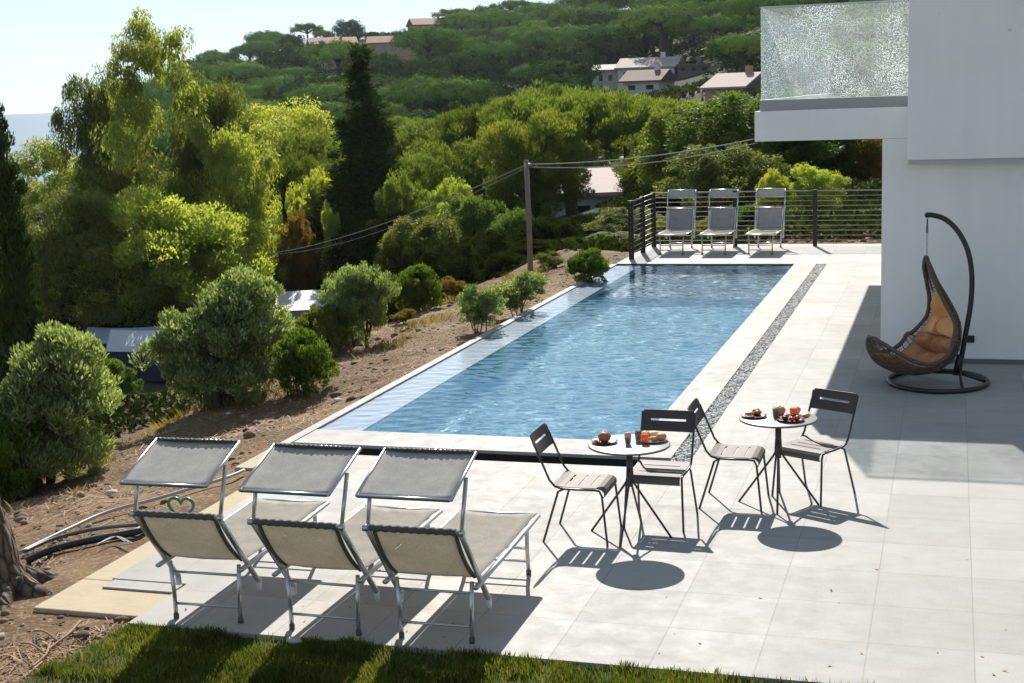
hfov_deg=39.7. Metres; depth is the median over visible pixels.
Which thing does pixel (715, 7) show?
hillside pine
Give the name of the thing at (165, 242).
acacia tree
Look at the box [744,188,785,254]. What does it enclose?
sun lounger
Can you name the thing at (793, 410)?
drinking glass
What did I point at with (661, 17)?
hillside pine
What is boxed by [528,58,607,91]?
hillside oak
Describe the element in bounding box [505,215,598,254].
undergrowth bush
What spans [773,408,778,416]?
drinking glass
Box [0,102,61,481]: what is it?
cypress tree
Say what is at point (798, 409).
bread roll
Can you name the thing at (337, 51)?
hillside pine
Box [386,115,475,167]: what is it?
umbrella pine
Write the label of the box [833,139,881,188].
acacia tree
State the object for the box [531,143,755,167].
overhead wire
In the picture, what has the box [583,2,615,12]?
hillside pine
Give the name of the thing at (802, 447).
bistro chair
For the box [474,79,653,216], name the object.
umbrella pine
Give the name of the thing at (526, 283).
shrub
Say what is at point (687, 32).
hillside pine
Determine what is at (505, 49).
hillside pine
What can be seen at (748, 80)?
house
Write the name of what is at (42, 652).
dry root
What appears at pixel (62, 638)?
dry root
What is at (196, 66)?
hillside pine
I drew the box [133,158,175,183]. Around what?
hillside oak
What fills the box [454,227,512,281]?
tree
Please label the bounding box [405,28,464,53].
hillside pine
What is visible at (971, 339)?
wall socket
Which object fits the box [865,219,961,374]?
hanging egg chair
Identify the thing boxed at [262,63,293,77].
hillside oak
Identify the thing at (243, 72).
hillside pine
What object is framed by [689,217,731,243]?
shrub
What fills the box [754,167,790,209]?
acacia tree
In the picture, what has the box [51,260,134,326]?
undergrowth bush
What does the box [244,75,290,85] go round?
hillside pine
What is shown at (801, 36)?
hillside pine
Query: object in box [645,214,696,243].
shrub
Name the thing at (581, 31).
hillside pine
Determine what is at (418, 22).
house
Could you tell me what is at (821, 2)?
hillside oak
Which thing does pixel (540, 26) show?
hillside pine
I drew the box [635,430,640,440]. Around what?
drinking glass
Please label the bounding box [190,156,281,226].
eucalyptus tree
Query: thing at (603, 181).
house
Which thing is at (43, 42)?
sky
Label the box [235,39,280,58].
hillside pine
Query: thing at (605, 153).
umbrella pine
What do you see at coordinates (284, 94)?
hillside pine
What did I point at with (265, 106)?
hillside pine
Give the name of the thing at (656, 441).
plate
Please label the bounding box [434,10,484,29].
hillside pine
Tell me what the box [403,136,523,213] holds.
umbrella pine
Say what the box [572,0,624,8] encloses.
hillside pine
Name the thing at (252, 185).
eucalyptus tree
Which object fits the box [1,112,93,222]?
sea
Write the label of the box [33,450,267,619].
concrete footing
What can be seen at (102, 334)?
tent
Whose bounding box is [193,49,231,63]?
hillside pine
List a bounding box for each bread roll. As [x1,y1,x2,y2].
[598,431,610,441]
[775,405,785,414]
[791,406,800,413]
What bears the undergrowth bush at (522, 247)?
on the ground at (80, 565)
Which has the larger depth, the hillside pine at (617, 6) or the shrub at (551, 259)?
the hillside pine at (617, 6)
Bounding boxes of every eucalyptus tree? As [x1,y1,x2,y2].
[0,136,93,247]
[0,180,157,334]
[13,181,62,228]
[38,61,148,244]
[72,156,178,314]
[88,6,213,317]
[163,64,272,263]
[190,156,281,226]
[195,119,292,284]
[235,93,341,223]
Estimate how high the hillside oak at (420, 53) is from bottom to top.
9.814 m
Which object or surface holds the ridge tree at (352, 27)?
on the ground at (80, 565)
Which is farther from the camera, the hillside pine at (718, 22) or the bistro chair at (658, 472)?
the hillside pine at (718, 22)
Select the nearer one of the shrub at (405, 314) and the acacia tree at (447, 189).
the shrub at (405, 314)
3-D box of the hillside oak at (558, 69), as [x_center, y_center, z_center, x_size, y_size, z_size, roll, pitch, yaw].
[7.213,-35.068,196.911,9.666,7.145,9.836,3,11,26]
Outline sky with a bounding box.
[0,0,634,114]
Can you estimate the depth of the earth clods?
15.72 m
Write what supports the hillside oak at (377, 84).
on the ground at (80, 565)
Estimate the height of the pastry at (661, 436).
0.066 m
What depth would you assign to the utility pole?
29.75 m
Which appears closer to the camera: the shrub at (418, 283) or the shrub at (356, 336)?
the shrub at (356, 336)
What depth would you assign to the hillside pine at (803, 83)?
135.06 m
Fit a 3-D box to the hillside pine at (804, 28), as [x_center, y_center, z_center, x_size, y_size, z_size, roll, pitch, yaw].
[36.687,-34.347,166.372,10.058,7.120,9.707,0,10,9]
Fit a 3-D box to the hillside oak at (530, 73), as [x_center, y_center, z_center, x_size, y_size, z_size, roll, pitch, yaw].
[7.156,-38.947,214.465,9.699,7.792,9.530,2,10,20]
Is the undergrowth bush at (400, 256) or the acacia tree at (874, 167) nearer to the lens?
the acacia tree at (874, 167)
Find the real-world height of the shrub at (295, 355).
1.259 m
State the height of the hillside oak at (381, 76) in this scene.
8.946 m
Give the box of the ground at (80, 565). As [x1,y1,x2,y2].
[0,9,908,682]
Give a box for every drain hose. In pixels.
[22,523,138,553]
[25,526,142,563]
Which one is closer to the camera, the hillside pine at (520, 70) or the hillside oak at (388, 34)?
the hillside pine at (520, 70)
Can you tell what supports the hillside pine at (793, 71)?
on the ground at (80, 565)
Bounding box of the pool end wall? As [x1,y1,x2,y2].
[617,264,793,265]
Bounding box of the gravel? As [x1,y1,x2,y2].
[671,264,825,461]
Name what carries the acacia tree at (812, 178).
on the ground at (80, 565)
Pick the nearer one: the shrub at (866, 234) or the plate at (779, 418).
the plate at (779, 418)
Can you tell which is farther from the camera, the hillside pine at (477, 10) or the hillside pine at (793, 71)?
the hillside pine at (477, 10)
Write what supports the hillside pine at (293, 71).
on the ground at (80, 565)
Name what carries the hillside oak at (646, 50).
on the ground at (80, 565)
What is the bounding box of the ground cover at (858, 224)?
[0,142,881,466]
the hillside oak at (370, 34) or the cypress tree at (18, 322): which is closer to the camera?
the cypress tree at (18, 322)
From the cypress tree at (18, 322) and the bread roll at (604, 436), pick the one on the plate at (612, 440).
the bread roll at (604, 436)
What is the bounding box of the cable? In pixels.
[95,536,132,545]
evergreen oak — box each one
[245,220,310,302]
[305,119,339,143]
[440,194,510,240]
[486,206,535,254]
[628,100,718,207]
[652,142,791,223]
[662,87,829,181]
[746,139,881,181]
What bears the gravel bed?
on the terrace
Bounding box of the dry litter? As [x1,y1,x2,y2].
[0,258,619,682]
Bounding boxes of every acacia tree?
[64,183,277,327]
[271,208,321,290]
[284,164,332,277]
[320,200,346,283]
[372,166,436,243]
[415,175,472,223]
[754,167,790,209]
[777,162,851,211]
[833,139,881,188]
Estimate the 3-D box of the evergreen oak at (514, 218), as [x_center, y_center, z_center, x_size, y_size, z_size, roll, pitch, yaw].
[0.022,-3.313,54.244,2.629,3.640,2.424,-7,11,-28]
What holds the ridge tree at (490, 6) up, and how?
on the ground at (80, 565)
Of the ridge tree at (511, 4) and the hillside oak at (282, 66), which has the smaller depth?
the hillside oak at (282, 66)
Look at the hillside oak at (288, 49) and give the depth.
333.61 m
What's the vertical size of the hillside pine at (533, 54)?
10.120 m
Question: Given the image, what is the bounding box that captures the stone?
[286,637,301,643]
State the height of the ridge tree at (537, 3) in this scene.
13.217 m
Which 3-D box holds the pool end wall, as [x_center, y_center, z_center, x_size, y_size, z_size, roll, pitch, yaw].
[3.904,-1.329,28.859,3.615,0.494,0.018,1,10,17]
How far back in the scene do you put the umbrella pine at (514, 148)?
64.38 m
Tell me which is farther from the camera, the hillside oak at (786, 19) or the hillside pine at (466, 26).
the hillside pine at (466, 26)
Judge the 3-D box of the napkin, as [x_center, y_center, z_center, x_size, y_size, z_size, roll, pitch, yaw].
[0.899,0.843,11.063,0.140,0.003,0.090,-2,10,0]
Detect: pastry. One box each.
[650,430,658,436]
[656,432,666,439]
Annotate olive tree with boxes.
[0,319,124,490]
[128,262,295,408]
[241,305,277,393]
[317,260,401,347]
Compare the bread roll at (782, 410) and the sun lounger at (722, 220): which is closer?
the bread roll at (782, 410)
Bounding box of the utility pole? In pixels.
[524,160,532,273]
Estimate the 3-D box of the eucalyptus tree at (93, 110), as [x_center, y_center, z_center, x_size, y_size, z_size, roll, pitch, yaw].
[-18.467,-6.584,63.524,4.423,11.914,5.050,5,12,33]
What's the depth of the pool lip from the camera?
18.54 m
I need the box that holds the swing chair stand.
[886,212,989,393]
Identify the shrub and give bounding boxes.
[0,413,56,503]
[92,358,144,396]
[172,384,227,410]
[268,323,340,398]
[295,301,353,358]
[345,321,373,342]
[384,262,446,311]
[390,308,416,324]
[441,275,467,298]
[455,283,508,332]
[491,270,548,316]
[533,251,566,269]
[563,247,609,282]
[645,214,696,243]
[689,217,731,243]
[729,203,759,234]
[787,207,847,226]
[838,208,881,218]
[850,231,874,236]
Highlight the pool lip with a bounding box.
[280,264,616,443]
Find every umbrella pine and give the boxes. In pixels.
[233,112,286,158]
[252,148,333,225]
[261,126,345,221]
[379,115,422,145]
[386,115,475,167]
[396,152,455,203]
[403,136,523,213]
[412,95,552,214]
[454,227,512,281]
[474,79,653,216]
[476,106,600,229]
[536,83,701,202]
[584,101,622,166]
[594,140,638,157]
[611,133,662,195]
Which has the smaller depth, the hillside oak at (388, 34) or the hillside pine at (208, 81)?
the hillside pine at (208, 81)
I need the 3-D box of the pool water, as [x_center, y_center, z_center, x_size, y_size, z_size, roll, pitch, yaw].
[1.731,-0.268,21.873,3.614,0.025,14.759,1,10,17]
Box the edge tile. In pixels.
[102,579,182,593]
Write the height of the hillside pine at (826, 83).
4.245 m
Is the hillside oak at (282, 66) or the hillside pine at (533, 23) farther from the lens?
the hillside pine at (533, 23)
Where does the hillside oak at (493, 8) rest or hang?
on the ground at (80, 565)
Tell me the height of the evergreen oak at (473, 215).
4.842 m
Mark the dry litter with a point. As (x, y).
(62, 646)
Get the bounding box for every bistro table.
[588,434,671,546]
[738,409,818,514]
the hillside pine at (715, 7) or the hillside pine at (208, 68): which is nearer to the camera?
the hillside pine at (715, 7)
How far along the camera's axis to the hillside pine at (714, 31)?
265.96 m
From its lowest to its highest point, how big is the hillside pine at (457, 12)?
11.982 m
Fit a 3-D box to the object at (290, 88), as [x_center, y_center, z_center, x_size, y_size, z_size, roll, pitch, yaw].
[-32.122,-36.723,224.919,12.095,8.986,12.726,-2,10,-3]
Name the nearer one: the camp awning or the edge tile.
the edge tile
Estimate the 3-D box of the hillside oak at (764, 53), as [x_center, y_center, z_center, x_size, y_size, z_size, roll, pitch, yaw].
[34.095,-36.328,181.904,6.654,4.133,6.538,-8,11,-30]
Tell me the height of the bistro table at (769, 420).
0.754 m
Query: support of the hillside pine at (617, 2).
on the ground at (80, 565)
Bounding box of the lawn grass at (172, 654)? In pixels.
[15,620,874,682]
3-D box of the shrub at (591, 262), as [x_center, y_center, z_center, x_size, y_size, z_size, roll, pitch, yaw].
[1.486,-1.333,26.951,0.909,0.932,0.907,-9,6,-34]
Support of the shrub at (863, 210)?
on the ground at (80, 565)
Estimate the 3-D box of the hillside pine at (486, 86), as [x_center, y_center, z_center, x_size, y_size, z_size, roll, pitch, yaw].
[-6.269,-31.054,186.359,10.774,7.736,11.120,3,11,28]
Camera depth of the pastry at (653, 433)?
11.34 m
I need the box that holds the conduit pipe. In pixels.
[18,469,244,554]
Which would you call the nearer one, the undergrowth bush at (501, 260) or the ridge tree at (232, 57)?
the undergrowth bush at (501, 260)
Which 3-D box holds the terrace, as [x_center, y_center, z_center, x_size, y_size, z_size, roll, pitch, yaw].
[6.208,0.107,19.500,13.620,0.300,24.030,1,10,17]
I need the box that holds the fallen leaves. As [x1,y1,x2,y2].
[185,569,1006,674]
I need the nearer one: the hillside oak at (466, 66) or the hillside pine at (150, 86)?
the hillside oak at (466, 66)
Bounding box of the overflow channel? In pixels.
[358,448,637,466]
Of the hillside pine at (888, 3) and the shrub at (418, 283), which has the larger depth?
the hillside pine at (888, 3)
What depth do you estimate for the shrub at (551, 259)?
30.98 m
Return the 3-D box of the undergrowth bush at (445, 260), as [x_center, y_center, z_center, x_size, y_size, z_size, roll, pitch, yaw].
[-2.012,-1.793,46.328,2.503,3.039,2.715,0,10,13]
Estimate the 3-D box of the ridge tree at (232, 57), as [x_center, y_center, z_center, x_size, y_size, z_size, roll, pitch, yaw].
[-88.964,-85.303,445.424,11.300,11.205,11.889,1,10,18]
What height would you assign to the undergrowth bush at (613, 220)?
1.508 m
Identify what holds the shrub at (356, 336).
on the ground at (80, 565)
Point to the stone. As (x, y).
(293, 640)
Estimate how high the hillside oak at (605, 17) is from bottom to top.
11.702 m
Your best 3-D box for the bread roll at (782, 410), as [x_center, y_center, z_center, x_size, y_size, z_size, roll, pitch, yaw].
[2.273,0.588,12.065,0.100,0.092,0.096,1,10,17]
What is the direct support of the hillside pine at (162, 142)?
on the ground at (80, 565)
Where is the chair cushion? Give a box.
[871,290,958,371]
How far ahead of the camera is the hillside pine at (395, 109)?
181.82 m
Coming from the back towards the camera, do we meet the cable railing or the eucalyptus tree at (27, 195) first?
the eucalyptus tree at (27, 195)
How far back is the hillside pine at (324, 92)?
206.15 m
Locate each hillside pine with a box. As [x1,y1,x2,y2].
[125,80,167,102]
[131,133,177,155]
[143,83,202,104]
[157,77,223,88]
[158,95,197,111]
[158,109,180,119]
[159,109,236,139]
[162,115,182,134]
[166,57,195,71]
[191,61,219,70]
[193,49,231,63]
[194,60,262,84]
[207,61,278,84]
[207,81,274,100]
[219,58,257,63]
[219,100,284,117]
[223,96,255,104]
[227,43,263,60]
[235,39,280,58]
[241,98,283,104]
[243,30,284,43]
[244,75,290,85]
[252,91,277,101]
[254,73,311,100]
[272,66,316,77]
[281,84,338,105]
[288,82,351,104]
[291,100,353,118]
[297,38,378,74]
[349,85,412,116]
[359,101,407,116]
[387,25,471,58]
[388,73,443,113]
[394,115,431,131]
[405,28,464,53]
[406,78,482,113]
[414,38,479,59]
[425,75,505,113]
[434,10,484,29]
[444,9,476,22]
[446,24,481,31]
[466,40,529,84]
[469,5,511,43]
[471,9,532,32]
[487,25,532,64]
[505,11,541,28]
[505,30,536,64]
[505,63,536,87]
[506,26,572,58]
[512,19,545,57]
[513,3,547,19]
[525,23,565,30]
[530,0,575,19]
[543,5,601,28]
[545,23,591,48]
[552,0,579,6]
[565,23,624,41]
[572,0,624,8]
[580,0,625,7]
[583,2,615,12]
[599,9,633,21]
[607,8,634,11]
[611,0,633,8]
[616,1,706,56]
[626,0,695,14]
[629,14,699,56]
[669,26,699,55]
[673,0,711,43]
[685,0,725,38]
[687,13,747,49]
[692,6,735,42]
[696,0,743,36]
[700,32,782,71]
[721,0,808,33]
[730,12,788,33]
[764,36,856,94]
[764,58,845,94]
[769,58,804,94]
[772,29,829,84]
[782,16,852,40]
[788,10,836,27]
[804,41,906,96]
[823,1,886,20]
[823,15,908,81]
[825,66,843,89]
[831,6,908,67]
[840,0,908,14]
[845,36,908,95]
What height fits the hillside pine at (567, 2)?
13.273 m
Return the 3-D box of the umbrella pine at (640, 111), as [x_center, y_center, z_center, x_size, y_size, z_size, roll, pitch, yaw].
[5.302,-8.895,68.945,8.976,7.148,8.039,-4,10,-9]
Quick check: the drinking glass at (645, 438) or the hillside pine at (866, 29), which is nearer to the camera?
the drinking glass at (645, 438)
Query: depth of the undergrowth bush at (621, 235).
39.92 m
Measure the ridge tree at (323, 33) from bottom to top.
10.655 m
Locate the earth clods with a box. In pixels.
[0,254,625,681]
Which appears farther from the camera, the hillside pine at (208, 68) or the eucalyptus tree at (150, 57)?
the hillside pine at (208, 68)
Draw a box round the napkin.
[618,448,636,451]
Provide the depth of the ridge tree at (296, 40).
444.65 m
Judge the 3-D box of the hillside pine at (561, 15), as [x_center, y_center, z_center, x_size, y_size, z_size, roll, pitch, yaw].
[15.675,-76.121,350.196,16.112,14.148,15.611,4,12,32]
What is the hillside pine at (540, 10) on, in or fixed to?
on the ground at (80, 565)
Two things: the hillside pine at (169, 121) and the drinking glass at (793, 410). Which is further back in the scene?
the hillside pine at (169, 121)
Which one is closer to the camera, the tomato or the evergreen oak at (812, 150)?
the tomato
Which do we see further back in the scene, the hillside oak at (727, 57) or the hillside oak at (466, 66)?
the hillside oak at (466, 66)
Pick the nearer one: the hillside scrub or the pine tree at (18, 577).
the pine tree at (18, 577)
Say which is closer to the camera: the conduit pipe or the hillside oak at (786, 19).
the conduit pipe
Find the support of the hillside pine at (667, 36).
on the ground at (80, 565)
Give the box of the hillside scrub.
[134,26,887,194]
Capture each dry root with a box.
[20,636,62,667]
[33,620,80,651]
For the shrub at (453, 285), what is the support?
on the ground at (80, 565)
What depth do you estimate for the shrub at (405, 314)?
25.66 m
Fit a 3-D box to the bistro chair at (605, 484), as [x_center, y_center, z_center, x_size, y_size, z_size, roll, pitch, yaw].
[0.510,1.129,11.376,0.636,0.864,0.519,1,10,17]
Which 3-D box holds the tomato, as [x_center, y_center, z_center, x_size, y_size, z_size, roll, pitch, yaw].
[2.084,0.602,12.044,0.068,0.043,0.065,1,10,17]
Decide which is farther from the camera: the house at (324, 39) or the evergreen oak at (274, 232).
the house at (324, 39)
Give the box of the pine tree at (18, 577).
[0,499,59,609]
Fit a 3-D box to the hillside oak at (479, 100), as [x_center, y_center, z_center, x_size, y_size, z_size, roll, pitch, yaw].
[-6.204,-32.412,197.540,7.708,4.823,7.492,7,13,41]
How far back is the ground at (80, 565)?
17.22 m
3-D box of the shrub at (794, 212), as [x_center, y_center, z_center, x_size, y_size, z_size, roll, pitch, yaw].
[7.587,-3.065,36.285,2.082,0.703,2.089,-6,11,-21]
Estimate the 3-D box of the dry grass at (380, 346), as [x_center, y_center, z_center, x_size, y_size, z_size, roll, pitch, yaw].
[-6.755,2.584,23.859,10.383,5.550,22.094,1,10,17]
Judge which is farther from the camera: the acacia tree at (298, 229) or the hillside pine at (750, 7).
the hillside pine at (750, 7)
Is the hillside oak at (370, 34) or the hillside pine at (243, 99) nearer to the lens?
the hillside pine at (243, 99)
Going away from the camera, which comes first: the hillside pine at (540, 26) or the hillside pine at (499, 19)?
the hillside pine at (540, 26)
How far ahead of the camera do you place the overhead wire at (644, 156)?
29.05 m
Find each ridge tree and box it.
[214,52,240,61]
[277,32,306,55]
[289,22,323,37]
[312,29,334,37]
[331,17,366,43]
[474,4,493,34]
[492,0,536,10]
[521,1,544,6]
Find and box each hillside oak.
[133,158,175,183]
[136,151,170,176]
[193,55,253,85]
[251,40,321,77]
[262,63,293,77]
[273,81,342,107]
[274,54,329,74]
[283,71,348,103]
[336,49,413,78]
[337,79,403,116]
[348,74,395,86]
[363,31,382,42]
[365,58,417,81]
[370,74,415,109]
[383,31,401,35]
[389,109,441,120]
[401,67,461,115]
[404,55,453,77]
[408,50,452,62]
[408,67,460,109]
[437,95,490,111]
[442,51,515,99]
[482,5,508,30]
[503,50,530,72]
[508,64,528,89]
[526,59,574,83]
[528,47,604,79]
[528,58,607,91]
[530,67,595,88]
[531,60,575,84]
[536,73,592,90]
[538,80,599,95]
[567,8,622,42]
[571,28,644,64]
[612,21,676,57]
[710,47,760,72]
[731,28,787,67]
[756,46,773,66]
[767,10,790,33]
[784,4,816,23]
[787,7,834,32]
[800,0,850,38]
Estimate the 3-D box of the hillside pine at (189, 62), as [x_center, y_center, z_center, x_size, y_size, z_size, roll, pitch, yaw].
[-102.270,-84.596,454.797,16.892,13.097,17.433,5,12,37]
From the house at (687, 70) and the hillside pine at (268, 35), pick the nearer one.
the house at (687, 70)
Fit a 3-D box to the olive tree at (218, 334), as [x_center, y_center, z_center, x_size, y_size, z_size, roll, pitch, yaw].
[-4.046,0.128,19.683,1.903,2.339,1.914,3,11,28]
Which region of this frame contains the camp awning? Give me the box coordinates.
[275,290,338,328]
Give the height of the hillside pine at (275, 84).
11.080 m
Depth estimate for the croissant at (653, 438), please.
11.27 m
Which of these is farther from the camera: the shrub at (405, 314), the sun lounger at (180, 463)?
the shrub at (405, 314)
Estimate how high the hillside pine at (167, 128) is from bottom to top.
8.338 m
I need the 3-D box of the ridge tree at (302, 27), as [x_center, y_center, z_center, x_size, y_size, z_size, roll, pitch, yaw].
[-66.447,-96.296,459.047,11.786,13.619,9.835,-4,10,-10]
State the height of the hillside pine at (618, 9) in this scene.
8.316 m
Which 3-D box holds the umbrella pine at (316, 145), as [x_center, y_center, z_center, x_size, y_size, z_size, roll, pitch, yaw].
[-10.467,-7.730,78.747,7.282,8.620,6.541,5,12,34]
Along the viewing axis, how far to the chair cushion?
16.61 m
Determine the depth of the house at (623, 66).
231.22 m
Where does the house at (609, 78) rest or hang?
on the ground at (80, 565)
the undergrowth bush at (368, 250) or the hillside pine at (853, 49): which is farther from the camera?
the hillside pine at (853, 49)
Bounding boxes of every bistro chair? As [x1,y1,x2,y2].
[529,423,621,545]
[624,409,697,532]
[687,398,769,511]
[771,388,858,506]
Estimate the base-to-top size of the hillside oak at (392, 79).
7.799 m
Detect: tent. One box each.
[81,325,166,363]
[106,329,168,382]
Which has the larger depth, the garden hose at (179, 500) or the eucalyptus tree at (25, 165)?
the eucalyptus tree at (25, 165)
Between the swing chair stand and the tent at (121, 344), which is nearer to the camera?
the swing chair stand
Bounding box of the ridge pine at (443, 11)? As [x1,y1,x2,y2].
[429,7,467,17]
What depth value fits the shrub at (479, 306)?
21.76 m
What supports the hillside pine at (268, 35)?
on the ground at (80, 565)
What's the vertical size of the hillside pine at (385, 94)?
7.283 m
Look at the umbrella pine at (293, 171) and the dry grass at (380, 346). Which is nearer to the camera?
the dry grass at (380, 346)
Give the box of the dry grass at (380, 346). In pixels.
[0,265,550,512]
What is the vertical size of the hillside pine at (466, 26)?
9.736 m
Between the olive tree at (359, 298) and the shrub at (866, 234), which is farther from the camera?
the shrub at (866, 234)
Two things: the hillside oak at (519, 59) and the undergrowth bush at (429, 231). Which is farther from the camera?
the hillside oak at (519, 59)
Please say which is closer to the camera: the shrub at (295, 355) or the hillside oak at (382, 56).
the shrub at (295, 355)
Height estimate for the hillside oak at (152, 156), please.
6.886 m
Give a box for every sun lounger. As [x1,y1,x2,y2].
[118,437,329,623]
[238,443,442,635]
[355,447,540,643]
[655,189,695,254]
[698,189,738,254]
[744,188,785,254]
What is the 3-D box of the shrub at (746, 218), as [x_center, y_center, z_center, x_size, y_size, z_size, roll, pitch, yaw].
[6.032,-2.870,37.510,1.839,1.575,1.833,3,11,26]
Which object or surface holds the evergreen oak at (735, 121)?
on the ground at (80, 565)
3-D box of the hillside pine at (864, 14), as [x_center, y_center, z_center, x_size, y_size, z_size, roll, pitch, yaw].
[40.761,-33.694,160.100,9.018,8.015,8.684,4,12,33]
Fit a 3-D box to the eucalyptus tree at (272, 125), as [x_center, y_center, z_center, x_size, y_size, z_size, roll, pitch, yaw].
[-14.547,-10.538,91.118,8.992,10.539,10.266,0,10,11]
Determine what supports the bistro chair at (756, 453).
on the terrace
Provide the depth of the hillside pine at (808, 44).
115.16 m
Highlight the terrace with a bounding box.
[112,244,1023,682]
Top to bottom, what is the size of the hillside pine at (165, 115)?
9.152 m
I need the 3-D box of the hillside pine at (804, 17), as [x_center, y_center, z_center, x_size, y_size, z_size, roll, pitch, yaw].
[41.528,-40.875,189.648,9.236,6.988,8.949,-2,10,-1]
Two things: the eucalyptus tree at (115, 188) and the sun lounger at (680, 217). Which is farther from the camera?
the eucalyptus tree at (115, 188)
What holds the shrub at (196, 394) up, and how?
on the ground at (80, 565)
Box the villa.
[755,0,1023,363]
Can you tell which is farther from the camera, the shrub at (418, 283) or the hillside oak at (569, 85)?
the hillside oak at (569, 85)
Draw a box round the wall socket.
[967,335,974,342]
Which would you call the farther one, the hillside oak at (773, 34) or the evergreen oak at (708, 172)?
the hillside oak at (773, 34)
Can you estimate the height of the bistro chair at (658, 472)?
0.864 m
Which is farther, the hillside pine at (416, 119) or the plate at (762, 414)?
the hillside pine at (416, 119)
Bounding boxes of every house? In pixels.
[306,34,357,69]
[366,33,412,63]
[406,15,447,46]
[513,157,634,217]
[591,59,619,90]
[614,52,685,89]
[618,64,678,94]
[676,57,711,78]
[699,65,774,103]
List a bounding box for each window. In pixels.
[578,203,591,211]
[628,84,635,89]
[645,84,652,88]
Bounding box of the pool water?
[319,265,791,439]
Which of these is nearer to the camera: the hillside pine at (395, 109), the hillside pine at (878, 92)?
the hillside pine at (878, 92)
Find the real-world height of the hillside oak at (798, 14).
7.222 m
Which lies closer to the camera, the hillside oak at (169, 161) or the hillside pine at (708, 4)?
the hillside oak at (169, 161)
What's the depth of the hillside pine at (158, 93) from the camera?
284.52 m
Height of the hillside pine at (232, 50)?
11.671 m
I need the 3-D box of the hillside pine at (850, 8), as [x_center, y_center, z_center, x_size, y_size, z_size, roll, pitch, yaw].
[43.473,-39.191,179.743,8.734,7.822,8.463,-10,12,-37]
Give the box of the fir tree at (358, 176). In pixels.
[304,42,411,289]
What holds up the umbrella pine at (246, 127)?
on the ground at (80, 565)
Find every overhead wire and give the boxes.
[268,165,523,253]
[281,169,522,253]
[531,138,754,164]
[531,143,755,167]
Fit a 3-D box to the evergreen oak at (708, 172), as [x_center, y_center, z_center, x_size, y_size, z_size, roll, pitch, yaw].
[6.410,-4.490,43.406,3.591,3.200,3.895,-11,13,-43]
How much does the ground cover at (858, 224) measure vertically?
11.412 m
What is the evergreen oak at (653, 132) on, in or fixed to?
on the ground at (80, 565)
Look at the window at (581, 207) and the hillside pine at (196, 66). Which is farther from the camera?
the hillside pine at (196, 66)
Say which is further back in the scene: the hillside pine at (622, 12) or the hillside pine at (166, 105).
the hillside pine at (622, 12)
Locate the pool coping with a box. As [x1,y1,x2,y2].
[293,264,816,460]
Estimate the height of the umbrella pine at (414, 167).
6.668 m
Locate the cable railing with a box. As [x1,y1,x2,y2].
[628,189,881,258]
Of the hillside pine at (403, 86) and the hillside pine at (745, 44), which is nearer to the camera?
the hillside pine at (745, 44)
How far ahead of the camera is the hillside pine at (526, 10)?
422.07 m
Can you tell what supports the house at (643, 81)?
on the ground at (80, 565)
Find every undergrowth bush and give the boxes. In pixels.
[0,233,94,325]
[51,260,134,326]
[308,234,359,289]
[320,208,430,314]
[371,237,433,322]
[377,214,470,274]
[415,239,483,309]
[475,251,526,278]
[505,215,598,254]
[508,238,561,257]
[537,236,590,247]
[552,212,602,234]
[581,206,662,237]
[586,231,646,246]
[607,179,698,219]
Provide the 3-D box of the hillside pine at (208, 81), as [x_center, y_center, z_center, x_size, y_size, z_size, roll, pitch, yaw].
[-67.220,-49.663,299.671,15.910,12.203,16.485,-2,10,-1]
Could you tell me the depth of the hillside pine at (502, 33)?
367.98 m
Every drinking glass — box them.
[624,432,630,443]
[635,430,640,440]
[641,434,648,443]
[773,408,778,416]
[790,408,796,415]
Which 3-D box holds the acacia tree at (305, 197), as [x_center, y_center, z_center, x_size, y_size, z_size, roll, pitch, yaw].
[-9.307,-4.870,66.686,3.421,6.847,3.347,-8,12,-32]
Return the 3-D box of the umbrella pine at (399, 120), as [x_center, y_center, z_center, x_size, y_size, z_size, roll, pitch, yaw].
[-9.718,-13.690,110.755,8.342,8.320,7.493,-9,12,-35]
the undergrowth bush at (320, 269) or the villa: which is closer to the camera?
the villa
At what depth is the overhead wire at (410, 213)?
37.51 m
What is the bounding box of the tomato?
[754,410,761,414]
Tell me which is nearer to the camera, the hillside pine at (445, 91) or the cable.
the cable
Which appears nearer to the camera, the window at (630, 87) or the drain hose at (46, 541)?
the drain hose at (46, 541)
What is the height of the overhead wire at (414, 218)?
4.709 m
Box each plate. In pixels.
[591,438,617,443]
[638,437,667,442]
[741,412,766,417]
[777,415,804,421]
[786,410,809,415]
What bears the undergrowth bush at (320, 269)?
on the ground at (80, 565)
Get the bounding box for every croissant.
[649,436,656,440]
[745,412,754,415]
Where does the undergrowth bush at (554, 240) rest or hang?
on the ground at (80, 565)
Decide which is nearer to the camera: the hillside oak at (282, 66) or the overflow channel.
the overflow channel
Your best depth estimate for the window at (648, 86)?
211.03 m
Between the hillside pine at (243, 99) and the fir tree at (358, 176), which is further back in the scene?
the hillside pine at (243, 99)
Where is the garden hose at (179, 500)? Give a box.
[167,496,194,512]
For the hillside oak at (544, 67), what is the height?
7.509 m

